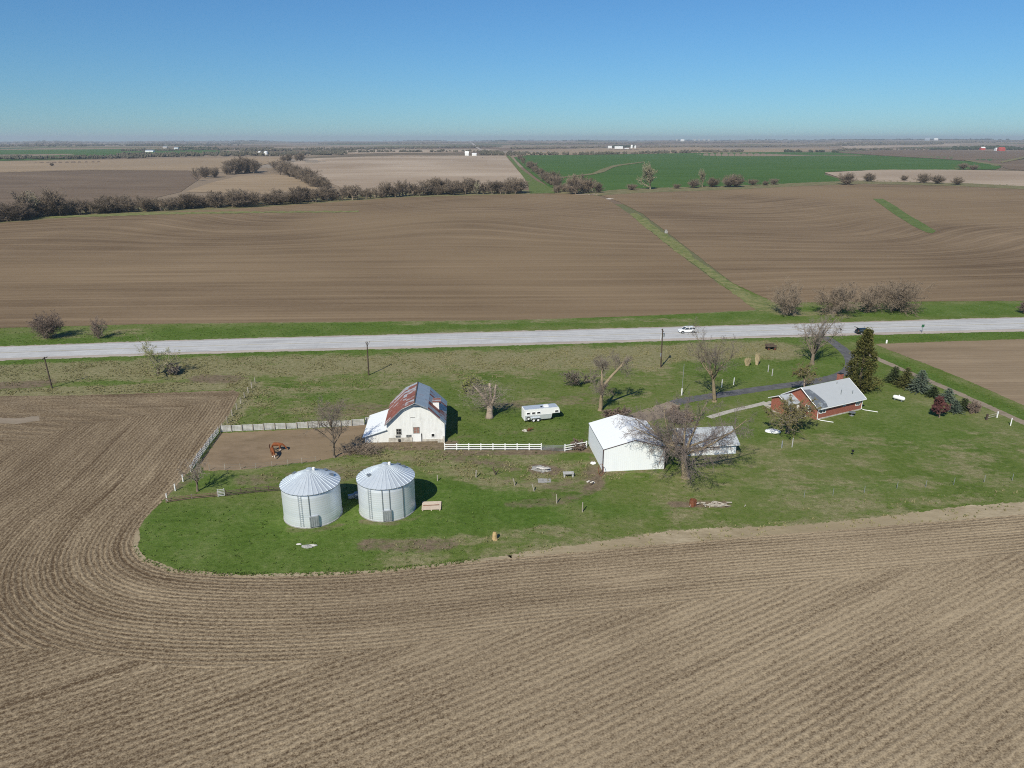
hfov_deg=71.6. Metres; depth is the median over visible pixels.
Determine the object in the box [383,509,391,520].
door
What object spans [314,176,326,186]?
creek tree
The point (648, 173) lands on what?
creek tree
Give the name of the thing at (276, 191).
creek tree
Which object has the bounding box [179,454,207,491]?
bare tree
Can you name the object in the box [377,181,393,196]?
creek tree
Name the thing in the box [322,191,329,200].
creek tree
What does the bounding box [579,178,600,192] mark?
creek tree
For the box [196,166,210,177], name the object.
creek tree
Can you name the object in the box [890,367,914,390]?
spruce tree
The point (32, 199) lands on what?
creek tree
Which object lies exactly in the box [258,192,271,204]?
creek tree
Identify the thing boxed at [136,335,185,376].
budding tree
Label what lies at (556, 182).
creek tree
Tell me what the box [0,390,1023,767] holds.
crop field
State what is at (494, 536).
tree stump
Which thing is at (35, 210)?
creek tree
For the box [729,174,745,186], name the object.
creek tree
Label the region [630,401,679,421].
farm lane
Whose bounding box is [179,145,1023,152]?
distant evergreens
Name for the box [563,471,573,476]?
bench
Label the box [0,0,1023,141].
sky
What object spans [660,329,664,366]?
utility pole
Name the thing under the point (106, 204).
creek tree
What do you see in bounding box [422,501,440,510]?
pallet
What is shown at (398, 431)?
window
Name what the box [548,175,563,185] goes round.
creek tree
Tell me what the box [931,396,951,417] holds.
purple tree
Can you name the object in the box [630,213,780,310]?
grass waterway
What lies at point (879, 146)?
stubble field
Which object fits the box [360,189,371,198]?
creek tree
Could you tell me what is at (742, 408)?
garden walk
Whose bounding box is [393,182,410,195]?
creek tree
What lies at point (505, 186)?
creek tree
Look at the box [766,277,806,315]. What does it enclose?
bare shrub
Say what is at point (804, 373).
budding tree
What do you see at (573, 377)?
bare shrub
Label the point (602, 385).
pruned tree
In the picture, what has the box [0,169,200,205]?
ploughed field
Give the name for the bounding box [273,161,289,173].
creek tree
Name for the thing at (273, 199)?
creek tree
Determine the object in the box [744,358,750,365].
dry grass clump
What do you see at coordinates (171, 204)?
creek tree
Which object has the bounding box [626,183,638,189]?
creek tree
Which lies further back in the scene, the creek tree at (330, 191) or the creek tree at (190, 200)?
the creek tree at (330, 191)
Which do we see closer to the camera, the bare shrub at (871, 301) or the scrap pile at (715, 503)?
the scrap pile at (715, 503)
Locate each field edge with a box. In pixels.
[133,529,511,576]
[509,502,1023,557]
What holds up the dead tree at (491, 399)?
on the grassland
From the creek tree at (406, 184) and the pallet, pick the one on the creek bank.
the creek tree at (406, 184)
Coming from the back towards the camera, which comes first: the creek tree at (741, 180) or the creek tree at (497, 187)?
the creek tree at (741, 180)
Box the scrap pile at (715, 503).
[689,501,745,507]
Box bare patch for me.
[0,416,39,423]
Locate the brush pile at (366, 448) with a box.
[329,435,399,458]
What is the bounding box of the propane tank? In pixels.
[893,395,904,401]
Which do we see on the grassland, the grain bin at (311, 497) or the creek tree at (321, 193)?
the grain bin at (311, 497)
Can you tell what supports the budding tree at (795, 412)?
on the grassland
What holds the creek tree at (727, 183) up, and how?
on the field margin at (640, 190)
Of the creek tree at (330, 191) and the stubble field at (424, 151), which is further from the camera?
the stubble field at (424, 151)
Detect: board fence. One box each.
[444,443,541,449]
[564,441,586,450]
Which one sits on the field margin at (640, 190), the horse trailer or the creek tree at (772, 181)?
the creek tree at (772, 181)
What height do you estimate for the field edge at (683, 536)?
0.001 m
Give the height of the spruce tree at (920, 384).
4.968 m
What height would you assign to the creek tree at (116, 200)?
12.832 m
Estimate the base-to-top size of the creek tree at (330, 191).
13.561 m
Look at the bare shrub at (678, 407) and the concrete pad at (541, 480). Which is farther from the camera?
the bare shrub at (678, 407)
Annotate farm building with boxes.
[997,147,1005,150]
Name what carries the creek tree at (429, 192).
on the creek bank
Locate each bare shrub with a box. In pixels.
[25,309,67,338]
[87,316,108,338]
[165,363,179,374]
[558,369,605,385]
[570,438,585,450]
[599,405,633,417]
[661,403,697,422]
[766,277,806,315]
[810,279,872,315]
[858,283,900,313]
[873,277,937,316]
[966,398,981,413]
[1016,300,1023,311]
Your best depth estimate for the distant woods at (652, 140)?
14133.48 m
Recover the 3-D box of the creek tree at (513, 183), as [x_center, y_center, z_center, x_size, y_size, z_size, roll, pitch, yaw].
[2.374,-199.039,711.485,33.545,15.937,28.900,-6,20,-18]
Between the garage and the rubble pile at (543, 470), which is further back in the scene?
the garage
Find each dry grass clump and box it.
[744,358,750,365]
[755,353,759,364]
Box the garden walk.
[706,401,767,417]
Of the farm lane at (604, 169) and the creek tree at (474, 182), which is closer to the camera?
the creek tree at (474, 182)
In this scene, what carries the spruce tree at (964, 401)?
on the grassland
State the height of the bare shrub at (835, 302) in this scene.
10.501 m
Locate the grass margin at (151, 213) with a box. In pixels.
[13,211,358,219]
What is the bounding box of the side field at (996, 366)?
[876,339,1023,404]
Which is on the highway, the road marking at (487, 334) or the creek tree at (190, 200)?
the road marking at (487, 334)
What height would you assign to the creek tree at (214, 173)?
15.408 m
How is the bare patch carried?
on the crop field at (890, 646)
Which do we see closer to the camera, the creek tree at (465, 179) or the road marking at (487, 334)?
the road marking at (487, 334)
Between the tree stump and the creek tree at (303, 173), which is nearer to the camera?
the tree stump
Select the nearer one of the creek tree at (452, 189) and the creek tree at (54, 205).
the creek tree at (54, 205)
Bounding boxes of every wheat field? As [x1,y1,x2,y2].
[0,149,228,160]
[514,152,999,190]
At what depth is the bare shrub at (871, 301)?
214.56 m
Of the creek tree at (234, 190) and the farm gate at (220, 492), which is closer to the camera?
the farm gate at (220, 492)
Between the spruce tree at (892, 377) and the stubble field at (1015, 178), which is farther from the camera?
the stubble field at (1015, 178)
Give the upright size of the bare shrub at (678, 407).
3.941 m
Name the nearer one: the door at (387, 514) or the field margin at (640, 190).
the door at (387, 514)
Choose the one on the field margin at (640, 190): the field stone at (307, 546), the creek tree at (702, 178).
the creek tree at (702, 178)
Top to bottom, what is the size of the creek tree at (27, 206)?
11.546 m
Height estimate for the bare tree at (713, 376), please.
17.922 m
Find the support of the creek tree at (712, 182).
on the field margin at (640, 190)
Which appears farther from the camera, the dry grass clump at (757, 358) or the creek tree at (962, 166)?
the creek tree at (962, 166)
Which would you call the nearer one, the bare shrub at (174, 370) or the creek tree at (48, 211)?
the bare shrub at (174, 370)
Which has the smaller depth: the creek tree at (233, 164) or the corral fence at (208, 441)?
the corral fence at (208, 441)
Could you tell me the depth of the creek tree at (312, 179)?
815.30 m
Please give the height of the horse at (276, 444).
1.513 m
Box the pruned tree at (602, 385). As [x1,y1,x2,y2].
[589,349,632,410]
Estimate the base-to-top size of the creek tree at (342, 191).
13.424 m
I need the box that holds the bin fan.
[348,491,357,498]
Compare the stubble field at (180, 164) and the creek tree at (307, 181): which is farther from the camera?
the stubble field at (180, 164)
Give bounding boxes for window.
[396,429,401,434]
[413,427,419,433]
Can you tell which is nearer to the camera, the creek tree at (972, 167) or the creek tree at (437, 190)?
the creek tree at (437, 190)
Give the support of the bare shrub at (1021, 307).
on the grassland
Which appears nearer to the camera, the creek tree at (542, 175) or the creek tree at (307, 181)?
the creek tree at (307, 181)
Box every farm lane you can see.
[564,161,643,177]
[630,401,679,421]
[965,160,1001,165]
[1000,157,1023,162]
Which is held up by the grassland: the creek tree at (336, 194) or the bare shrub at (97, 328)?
the bare shrub at (97, 328)
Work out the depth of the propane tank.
143.17 m
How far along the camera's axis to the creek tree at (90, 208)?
495.53 m
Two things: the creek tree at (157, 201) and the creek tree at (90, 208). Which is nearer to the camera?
the creek tree at (90, 208)
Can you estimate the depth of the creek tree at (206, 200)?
548.12 m
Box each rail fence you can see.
[165,492,217,502]
[225,485,279,495]
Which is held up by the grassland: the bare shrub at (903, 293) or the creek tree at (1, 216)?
the bare shrub at (903, 293)
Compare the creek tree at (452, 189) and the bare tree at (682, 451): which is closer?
the bare tree at (682, 451)
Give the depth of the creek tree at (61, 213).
484.96 m
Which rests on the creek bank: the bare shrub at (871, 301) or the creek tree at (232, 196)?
the creek tree at (232, 196)
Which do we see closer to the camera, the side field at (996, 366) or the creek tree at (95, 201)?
the side field at (996, 366)
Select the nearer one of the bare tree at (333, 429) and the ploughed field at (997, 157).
the bare tree at (333, 429)
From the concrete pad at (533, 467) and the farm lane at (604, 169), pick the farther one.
the farm lane at (604, 169)
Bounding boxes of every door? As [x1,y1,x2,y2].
[309,515,319,526]
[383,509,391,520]
[415,433,421,441]
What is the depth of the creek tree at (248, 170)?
1169.34 m
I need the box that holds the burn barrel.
[689,498,696,506]
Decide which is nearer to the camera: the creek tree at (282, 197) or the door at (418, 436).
the door at (418, 436)
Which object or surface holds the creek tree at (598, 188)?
on the field margin at (640, 190)
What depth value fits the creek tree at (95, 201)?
501.95 m
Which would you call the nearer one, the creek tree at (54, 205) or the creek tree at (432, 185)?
the creek tree at (54, 205)
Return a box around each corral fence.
[191,426,218,468]
[219,419,363,431]
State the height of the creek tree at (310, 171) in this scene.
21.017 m
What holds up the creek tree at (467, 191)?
on the creek bank
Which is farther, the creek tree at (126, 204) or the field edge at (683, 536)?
the creek tree at (126, 204)
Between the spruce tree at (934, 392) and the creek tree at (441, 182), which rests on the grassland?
the spruce tree at (934, 392)
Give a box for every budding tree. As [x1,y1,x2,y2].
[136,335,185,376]
[762,393,821,436]
[791,360,821,386]
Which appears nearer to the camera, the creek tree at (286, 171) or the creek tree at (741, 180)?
the creek tree at (741, 180)
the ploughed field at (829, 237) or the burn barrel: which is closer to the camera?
the burn barrel
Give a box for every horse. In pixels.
[269,442,286,449]
[270,447,274,457]
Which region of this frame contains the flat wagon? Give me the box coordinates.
[765,343,776,349]
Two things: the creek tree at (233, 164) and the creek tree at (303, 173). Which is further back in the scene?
the creek tree at (233, 164)
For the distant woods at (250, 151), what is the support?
on the ground at (504, 147)
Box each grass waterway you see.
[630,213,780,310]
[874,199,934,232]
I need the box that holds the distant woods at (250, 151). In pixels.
[0,143,944,159]
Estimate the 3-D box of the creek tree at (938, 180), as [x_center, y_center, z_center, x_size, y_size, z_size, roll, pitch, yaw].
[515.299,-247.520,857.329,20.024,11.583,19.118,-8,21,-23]
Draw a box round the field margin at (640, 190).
[593,180,1023,195]
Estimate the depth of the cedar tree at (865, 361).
146.58 m
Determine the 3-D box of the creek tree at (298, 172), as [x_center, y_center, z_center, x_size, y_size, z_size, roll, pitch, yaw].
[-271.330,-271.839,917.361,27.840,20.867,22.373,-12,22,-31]
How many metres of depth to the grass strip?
839.11 m
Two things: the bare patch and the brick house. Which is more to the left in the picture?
the bare patch
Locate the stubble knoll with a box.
[187,174,317,193]
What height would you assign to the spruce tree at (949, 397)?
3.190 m
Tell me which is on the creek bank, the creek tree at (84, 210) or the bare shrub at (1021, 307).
the creek tree at (84, 210)
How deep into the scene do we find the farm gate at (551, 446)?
120.36 m
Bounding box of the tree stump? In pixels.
[492,531,497,540]
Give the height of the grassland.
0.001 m
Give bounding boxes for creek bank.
[0,190,593,222]
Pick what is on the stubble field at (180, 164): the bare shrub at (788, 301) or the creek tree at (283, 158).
the creek tree at (283, 158)
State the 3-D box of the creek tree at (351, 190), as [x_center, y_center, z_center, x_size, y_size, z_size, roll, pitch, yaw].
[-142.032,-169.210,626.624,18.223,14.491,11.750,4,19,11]
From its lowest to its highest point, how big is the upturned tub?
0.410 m
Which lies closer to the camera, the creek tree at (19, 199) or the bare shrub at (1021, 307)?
the bare shrub at (1021, 307)
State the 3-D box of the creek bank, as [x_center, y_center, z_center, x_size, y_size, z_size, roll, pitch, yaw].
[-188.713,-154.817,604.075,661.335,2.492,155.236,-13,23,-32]
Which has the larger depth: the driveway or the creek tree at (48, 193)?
the creek tree at (48, 193)
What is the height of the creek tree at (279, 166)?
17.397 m
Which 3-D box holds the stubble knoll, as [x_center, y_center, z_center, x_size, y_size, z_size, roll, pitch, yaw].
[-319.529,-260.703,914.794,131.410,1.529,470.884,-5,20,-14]
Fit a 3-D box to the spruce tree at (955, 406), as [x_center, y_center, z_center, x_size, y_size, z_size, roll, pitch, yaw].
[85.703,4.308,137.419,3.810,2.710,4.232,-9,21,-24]
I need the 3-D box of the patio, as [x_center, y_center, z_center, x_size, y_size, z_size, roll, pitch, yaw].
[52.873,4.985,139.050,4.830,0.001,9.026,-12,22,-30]
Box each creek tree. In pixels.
[0,202,27,219]
[0,203,16,220]
[0,204,13,220]
[2,205,25,220]
[7,190,31,217]
[9,201,37,217]
[12,200,33,218]
[19,190,39,209]
[23,209,38,218]
[32,203,55,216]
[36,186,67,215]
[37,205,55,215]
[44,194,68,215]
[45,202,74,214]
[57,196,85,214]
[74,202,84,214]
[82,199,87,212]
[87,197,111,212]
[87,201,96,213]
[89,197,120,212]
[94,195,115,199]
[113,194,124,211]
[117,197,135,211]
[139,198,156,211]
[152,197,167,210]
[158,200,168,210]
[163,197,178,209]
[173,193,200,208]
[174,197,187,208]
[190,168,199,180]
[195,194,205,206]
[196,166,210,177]
[201,193,218,206]
[205,191,229,207]
[210,168,218,177]
[220,165,231,173]
[221,158,246,173]
[223,192,238,207]
[225,188,248,192]
[225,190,251,206]
[226,160,239,173]
[235,190,260,206]
[241,156,255,172]
[249,160,257,173]
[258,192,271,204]
[265,159,283,170]
[265,193,278,204]
[266,194,280,204]
[269,187,286,202]
[269,192,290,203]
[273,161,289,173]
[276,164,282,174]
[279,155,288,160]
[281,191,306,203]
[283,161,292,176]
[287,186,311,200]
[288,164,301,178]
[292,166,311,179]
[293,186,313,201]
[296,152,305,160]
[299,166,321,175]
[299,169,307,182]
[301,173,317,185]
[307,175,320,186]
[309,189,321,201]
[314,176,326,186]
[316,188,332,199]
[317,180,332,188]
[321,185,334,199]
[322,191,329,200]
[326,190,344,199]
[333,191,344,199]
[338,185,346,199]
[345,184,359,199]
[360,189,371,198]
[368,186,378,197]
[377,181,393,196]
[378,190,386,197]
[390,184,400,196]
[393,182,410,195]
[394,179,408,196]
[401,179,410,195]
[406,183,420,195]
[416,179,432,194]
[417,186,428,195]
[425,178,444,194]
[425,186,434,194]
[428,184,441,194]
[431,177,461,193]
[441,180,462,194]
[459,182,472,193]
[462,176,468,193]
[466,178,486,193]
[466,179,476,193]
[479,183,489,193]
[487,180,495,193]
[487,180,513,193]
[500,177,531,192]
[500,182,510,193]
[511,185,522,193]
[537,172,548,179]
[545,171,562,176]
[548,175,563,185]
[552,178,561,185]
[562,173,585,193]
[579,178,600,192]
[592,183,605,191]
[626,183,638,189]
[636,162,657,188]
[687,179,700,187]
[696,168,705,186]
[706,177,719,186]
[722,174,739,186]
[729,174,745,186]
[746,179,759,184]
[768,178,779,183]
[835,172,857,184]
[861,173,877,180]
[911,173,933,182]
[928,175,945,183]
[949,176,963,184]
[955,163,970,168]
[966,164,978,169]
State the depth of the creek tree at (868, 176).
901.28 m
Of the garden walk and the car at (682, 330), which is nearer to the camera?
the garden walk
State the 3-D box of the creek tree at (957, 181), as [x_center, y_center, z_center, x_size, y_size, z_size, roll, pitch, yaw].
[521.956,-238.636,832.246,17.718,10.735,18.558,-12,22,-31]
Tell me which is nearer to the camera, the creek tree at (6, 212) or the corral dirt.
the corral dirt
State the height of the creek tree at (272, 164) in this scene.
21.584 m
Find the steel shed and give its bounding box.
[588,414,665,471]
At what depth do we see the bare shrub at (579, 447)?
120.84 m
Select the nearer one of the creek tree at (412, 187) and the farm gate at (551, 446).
the farm gate at (551, 446)
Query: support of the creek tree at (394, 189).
on the creek bank
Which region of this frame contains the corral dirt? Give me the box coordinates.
[201,425,374,470]
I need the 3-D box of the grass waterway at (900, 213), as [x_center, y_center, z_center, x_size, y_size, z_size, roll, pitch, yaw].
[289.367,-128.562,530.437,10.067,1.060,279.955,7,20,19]
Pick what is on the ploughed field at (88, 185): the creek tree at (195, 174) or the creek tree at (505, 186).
the creek tree at (195, 174)
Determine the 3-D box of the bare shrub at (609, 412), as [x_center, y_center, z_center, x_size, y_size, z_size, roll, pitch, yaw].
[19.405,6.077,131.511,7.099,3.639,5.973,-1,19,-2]
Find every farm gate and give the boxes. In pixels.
[217,488,224,496]
[542,445,563,450]
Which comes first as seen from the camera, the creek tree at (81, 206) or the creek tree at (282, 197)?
the creek tree at (81, 206)
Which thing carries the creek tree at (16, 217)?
on the creek bank
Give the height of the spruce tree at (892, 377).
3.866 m
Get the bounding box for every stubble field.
[0,157,280,171]
[292,155,527,190]
[332,150,488,154]
[513,147,831,154]
[825,170,1023,185]
[841,144,959,148]
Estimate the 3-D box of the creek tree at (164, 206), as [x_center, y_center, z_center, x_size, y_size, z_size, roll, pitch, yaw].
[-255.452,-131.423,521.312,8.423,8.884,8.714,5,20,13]
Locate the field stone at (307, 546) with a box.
[302,544,312,548]
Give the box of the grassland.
[0,282,1023,574]
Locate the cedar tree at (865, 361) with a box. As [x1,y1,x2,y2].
[838,327,884,393]
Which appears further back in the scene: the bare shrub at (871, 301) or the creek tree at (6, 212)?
the creek tree at (6, 212)
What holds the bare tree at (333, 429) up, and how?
on the corral dirt
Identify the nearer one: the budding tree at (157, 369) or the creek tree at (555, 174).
the budding tree at (157, 369)
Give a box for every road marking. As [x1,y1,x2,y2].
[4,323,1023,352]
[4,327,1023,356]
[8,320,993,348]
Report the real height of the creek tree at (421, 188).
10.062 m
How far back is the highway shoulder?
186.78 m
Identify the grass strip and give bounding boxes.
[507,156,554,192]
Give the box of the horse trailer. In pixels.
[522,403,559,421]
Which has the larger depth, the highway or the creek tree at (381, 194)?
the creek tree at (381, 194)
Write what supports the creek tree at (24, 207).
on the creek bank
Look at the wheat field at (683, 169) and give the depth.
1371.45 m
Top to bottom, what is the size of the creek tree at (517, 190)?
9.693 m
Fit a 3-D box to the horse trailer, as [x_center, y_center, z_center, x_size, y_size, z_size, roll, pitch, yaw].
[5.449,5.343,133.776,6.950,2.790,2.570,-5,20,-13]
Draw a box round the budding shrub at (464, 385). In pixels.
[459,374,486,393]
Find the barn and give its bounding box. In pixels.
[362,381,446,442]
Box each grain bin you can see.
[279,467,342,528]
[356,462,415,521]
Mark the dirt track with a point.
(1001, 412)
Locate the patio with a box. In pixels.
[764,401,775,411]
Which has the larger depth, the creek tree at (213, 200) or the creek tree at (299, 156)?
the creek tree at (299, 156)
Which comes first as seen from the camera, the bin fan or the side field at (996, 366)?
the bin fan
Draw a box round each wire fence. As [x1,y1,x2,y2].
[165,466,191,500]
[209,456,315,469]
[221,377,255,425]
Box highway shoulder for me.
[0,317,1023,360]
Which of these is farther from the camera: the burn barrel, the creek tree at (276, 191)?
the creek tree at (276, 191)
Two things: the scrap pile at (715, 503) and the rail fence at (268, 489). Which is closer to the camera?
the scrap pile at (715, 503)
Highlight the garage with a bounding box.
[672,426,739,455]
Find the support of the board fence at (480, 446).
on the grassland
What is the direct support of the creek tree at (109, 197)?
on the creek bank
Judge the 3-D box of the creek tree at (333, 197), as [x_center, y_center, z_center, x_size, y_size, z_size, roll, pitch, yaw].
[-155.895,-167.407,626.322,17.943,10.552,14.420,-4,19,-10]
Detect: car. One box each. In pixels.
[678,326,695,333]
[854,326,873,334]
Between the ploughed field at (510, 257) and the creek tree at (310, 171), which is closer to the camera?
the ploughed field at (510, 257)
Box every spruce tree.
[882,366,903,383]
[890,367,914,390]
[905,370,932,394]
[923,386,940,398]
[936,388,957,402]
[947,400,965,414]
[959,398,970,411]
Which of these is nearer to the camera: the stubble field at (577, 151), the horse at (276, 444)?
the horse at (276, 444)
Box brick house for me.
[768,372,876,421]
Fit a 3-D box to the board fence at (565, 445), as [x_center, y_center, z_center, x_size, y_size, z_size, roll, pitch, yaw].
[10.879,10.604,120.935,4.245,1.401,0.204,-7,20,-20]
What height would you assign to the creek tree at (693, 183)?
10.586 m
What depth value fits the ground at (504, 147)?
4488.52 m
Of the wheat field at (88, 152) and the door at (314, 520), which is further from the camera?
the wheat field at (88, 152)
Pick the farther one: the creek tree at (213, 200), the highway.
the creek tree at (213, 200)
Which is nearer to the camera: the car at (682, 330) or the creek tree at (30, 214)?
the car at (682, 330)
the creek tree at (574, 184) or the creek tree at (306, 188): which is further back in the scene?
the creek tree at (574, 184)
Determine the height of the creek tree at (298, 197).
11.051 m
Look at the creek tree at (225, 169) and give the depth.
1117.44 m
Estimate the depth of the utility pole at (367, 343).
157.99 m
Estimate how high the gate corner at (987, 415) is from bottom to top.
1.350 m
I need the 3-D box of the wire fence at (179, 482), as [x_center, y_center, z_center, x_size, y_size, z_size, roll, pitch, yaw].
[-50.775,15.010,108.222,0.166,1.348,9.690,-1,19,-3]
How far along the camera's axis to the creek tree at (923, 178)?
865.29 m
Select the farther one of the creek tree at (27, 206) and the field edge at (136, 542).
the creek tree at (27, 206)
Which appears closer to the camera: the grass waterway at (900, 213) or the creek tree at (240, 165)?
the grass waterway at (900, 213)
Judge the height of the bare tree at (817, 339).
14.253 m
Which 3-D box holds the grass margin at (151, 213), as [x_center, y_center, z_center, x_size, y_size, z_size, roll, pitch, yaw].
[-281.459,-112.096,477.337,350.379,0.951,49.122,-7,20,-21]
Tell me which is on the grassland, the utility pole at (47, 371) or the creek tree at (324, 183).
the utility pole at (47, 371)
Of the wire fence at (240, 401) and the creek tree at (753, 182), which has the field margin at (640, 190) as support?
the creek tree at (753, 182)
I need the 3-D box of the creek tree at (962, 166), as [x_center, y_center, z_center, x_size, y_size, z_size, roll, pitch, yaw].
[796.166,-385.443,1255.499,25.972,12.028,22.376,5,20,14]
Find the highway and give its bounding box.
[0,318,1023,357]
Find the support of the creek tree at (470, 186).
on the creek bank
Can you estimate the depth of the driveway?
152.28 m
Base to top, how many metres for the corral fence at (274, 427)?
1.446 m
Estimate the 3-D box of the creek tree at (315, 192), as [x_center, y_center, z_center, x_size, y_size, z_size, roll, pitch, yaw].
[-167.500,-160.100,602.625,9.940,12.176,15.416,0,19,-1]
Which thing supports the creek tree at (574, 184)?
on the ploughed field at (510, 257)
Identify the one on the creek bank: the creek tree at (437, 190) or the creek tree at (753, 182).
the creek tree at (437, 190)
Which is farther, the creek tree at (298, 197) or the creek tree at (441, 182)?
the creek tree at (441, 182)
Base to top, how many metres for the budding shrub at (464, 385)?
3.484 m
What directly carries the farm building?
on the ground at (504, 147)
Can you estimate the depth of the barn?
123.85 m
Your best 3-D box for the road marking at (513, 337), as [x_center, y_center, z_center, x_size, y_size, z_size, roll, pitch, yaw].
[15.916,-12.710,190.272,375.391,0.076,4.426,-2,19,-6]
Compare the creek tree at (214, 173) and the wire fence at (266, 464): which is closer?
the wire fence at (266, 464)
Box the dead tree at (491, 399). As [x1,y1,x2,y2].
[453,376,518,418]
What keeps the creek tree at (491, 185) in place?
on the creek bank
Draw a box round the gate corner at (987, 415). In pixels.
[985,411,998,419]
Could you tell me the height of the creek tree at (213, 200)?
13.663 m
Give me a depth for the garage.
119.20 m
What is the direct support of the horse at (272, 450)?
on the corral dirt
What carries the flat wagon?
on the grassland
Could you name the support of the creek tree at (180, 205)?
on the creek bank
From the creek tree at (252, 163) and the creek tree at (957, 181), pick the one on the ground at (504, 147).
the creek tree at (252, 163)
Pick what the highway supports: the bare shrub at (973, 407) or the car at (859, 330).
the car at (859, 330)
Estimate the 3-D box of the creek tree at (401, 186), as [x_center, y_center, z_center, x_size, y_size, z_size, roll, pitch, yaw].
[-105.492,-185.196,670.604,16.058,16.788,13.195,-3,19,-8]
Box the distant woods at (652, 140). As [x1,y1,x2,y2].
[39,138,1023,140]
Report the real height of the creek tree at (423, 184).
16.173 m
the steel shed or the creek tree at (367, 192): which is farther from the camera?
the creek tree at (367, 192)
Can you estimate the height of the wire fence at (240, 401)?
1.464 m
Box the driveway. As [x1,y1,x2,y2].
[671,336,858,404]
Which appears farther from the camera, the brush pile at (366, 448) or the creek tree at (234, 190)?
the creek tree at (234, 190)
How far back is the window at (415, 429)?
123.64 m
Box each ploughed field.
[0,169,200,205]
[0,193,753,327]
[601,184,1023,303]
[840,150,1023,169]
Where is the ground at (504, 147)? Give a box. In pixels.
[0,139,1023,281]
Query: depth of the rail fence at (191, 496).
104.19 m
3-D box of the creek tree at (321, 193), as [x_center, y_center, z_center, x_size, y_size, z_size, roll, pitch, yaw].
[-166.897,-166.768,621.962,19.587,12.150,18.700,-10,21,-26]
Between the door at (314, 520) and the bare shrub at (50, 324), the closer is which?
the door at (314, 520)
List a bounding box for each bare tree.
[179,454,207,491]
[298,396,349,457]
[612,393,757,481]
[687,317,744,402]
[792,308,845,364]
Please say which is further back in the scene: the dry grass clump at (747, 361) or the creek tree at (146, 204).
the creek tree at (146, 204)
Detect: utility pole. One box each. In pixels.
[41,356,52,387]
[365,342,369,374]
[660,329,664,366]
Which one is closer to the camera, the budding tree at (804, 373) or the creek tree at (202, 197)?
the budding tree at (804, 373)
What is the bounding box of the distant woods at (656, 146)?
[0,140,1023,148]
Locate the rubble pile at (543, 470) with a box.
[531,466,550,471]
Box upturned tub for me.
[765,429,780,433]
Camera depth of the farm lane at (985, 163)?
1640.97 m
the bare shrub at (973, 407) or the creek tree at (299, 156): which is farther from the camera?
the creek tree at (299, 156)
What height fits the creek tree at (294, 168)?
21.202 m
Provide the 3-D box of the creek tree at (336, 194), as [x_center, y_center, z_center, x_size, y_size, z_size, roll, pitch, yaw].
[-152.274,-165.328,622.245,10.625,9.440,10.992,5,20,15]
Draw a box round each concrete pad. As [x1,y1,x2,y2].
[532,465,550,472]
[538,478,550,482]
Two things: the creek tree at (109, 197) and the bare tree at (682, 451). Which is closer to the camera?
the bare tree at (682, 451)
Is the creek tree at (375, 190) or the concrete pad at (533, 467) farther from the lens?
the creek tree at (375, 190)
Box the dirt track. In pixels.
[869,354,1023,424]
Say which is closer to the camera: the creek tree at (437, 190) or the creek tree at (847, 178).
the creek tree at (437, 190)
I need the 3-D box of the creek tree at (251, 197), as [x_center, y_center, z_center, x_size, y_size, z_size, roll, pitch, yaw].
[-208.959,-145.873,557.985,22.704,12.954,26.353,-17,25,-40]
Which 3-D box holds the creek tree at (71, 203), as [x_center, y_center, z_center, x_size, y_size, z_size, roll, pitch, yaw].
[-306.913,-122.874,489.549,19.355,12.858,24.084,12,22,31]
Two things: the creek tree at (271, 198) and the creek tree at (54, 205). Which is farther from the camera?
the creek tree at (271, 198)
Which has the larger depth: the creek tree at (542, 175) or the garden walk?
the creek tree at (542, 175)
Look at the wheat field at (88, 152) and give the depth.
2979.86 m
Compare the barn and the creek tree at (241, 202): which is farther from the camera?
the creek tree at (241, 202)
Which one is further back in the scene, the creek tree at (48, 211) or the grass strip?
the grass strip
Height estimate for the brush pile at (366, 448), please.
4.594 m
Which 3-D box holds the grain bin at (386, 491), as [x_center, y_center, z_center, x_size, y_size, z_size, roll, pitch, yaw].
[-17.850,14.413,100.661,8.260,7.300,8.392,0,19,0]
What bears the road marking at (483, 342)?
on the highway
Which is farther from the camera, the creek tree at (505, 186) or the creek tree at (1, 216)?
the creek tree at (505, 186)
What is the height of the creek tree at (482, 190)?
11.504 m
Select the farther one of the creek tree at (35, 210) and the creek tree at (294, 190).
the creek tree at (294, 190)
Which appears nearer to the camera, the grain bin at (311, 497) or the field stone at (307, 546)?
the field stone at (307, 546)
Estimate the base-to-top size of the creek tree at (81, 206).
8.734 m
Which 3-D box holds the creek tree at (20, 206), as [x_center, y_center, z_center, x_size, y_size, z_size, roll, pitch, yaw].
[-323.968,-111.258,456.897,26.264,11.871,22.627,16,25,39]
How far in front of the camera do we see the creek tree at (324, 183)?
754.77 m

